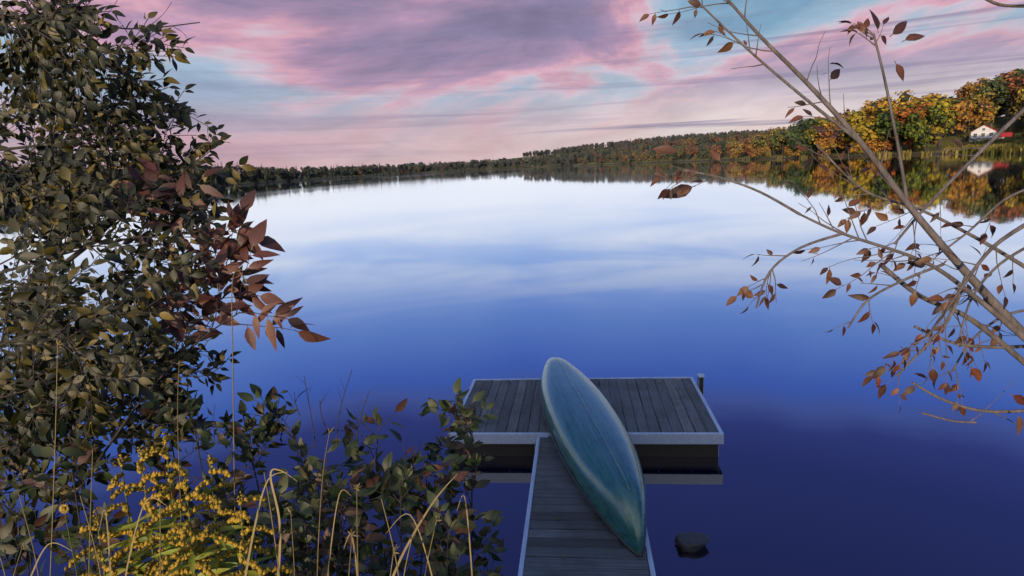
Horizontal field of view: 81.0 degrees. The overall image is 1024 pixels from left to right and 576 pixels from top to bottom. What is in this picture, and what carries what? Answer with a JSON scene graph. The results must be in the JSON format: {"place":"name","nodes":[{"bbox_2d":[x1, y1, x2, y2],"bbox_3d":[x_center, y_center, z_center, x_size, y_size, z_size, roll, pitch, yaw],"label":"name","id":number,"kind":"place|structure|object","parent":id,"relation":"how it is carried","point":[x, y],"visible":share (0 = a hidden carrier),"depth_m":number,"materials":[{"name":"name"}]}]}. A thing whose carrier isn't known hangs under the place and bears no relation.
{"place":"outdoors","nodes":[
{"label":"outdoors","id":0,"kind":"place"},
{"bbox_2d":[0,154,1023,575],"bbox_3d":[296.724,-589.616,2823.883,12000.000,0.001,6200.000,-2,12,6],"label":"lake water","id":1,"kind":"structure","parent":0,"point":[418,290],"depth_m":13.53,"materials":[{"name":"blue liquid"}]},
{"bbox_2d":[448,373,723,575],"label":"dock boards","id":2,"kind":"object","parent":1,"relation":"in","point":[582,537],"visible":0.52,"depth_m":8.05,"materials":[{"name":"grey wood"}]},
{"bbox_2d":[540,357,646,557],"bbox_3d":[0.933,1.755,7.933,0.906,0.511,5.026,0,11,-6],"label":"canoe","id":3,"kind":"object","parent":2,"relation":"on","point":[593,443],"visible":1,"depth_m":6.74,"materials":[{"name":"teal plastic"}]},
{"bbox_2d":[494,381,697,557],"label":"fallen leaves","id":4,"kind":"object","parent":2,"relation":"on","point":[563,556],"visible":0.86,"depth_m":8.56,"materials":[{"name":"brown plant"}]},
{"bbox_2d":[674,532,708,552],"bbox_3d":[1.878,2.661,6.256,0.341,0.160,0.267,-6,12,-13],"label":"rock","id":5,"kind":"object","parent":1,"relation":"in","point":[690,542],"visible":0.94,"depth_m":6.18,"materials":[{"name":"grey stone"}]},
{"bbox_2d":[0,0,1023,171],"label":"sky","id":6,"kind":"structure","parent":0,"point":[300,83],"materials":[{"name":"pink"}]},
{"bbox_2d":[1,116,1023,200],"bbox_3d":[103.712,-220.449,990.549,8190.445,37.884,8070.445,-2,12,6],"label":"terrain","id":7,"kind":"structure","parent":0,"point":[960,135],"depth_m":414.16,"materials":[{"name":"green plant"}]},
{"bbox_2d":[0,0,329,561],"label":"tree","id":8,"kind":"object","parent":7,"relation":"on","point":[59,180],"visible":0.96,"depth_m":2.31,"materials":[{"name":"green plant"}]},
{"bbox_2d":[59,432,293,575],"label":"goldenrod","id":9,"kind":"object","parent":7,"relation":"on","point":[194,552],"visible":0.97,"depth_m":1.87,"materials":[{"name":"yellow plant"}]},
{"bbox_2d":[0,270,472,575],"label":"dry grasses","id":10,"kind":"object","parent":7,"relation":"on","point":[356,486],"visible":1,"depth_m":1.70,"materials":[{"name":"beige plant"}]},
{"bbox_2d":[0,320,506,575],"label":"bushes","id":11,"kind":"object","parent":7,"relation":"on","point":[392,486],"visible":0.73,"depth_m":2.31,"materials":[{"name":"green plant"}]},
{"bbox_2d":[0,68,1023,198],"bbox_3d":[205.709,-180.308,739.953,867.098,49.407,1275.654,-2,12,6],"label":"shore forest","id":12,"kind":"object","parent":7,"relation":"on","point":[925,121],"visible":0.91,"depth_m":319.83,"materials":[{"name":"green plant"}]},
{"bbox_2d":[639,0,1023,435],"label":"sapling wood","id":13,"kind":"object","parent":7,"relation":"on","point":[994,306],"visible":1,"depth_m":2.50,"materials":[{"name":"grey plant"}]},
{"bbox_2d":[742,134,1023,159],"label":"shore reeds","id":14,"kind":"object","parent":7,"relation":"on","point":[1008,145],"visible":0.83,"depth_m":218.09,"materials":[{"name":"plant"}]},
{"bbox_2d":[969,123,1012,142],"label":"lake house","id":15,"kind":"structure","parent":7,"relation":"on","point":[984,132],"depth_m":269.10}
]}

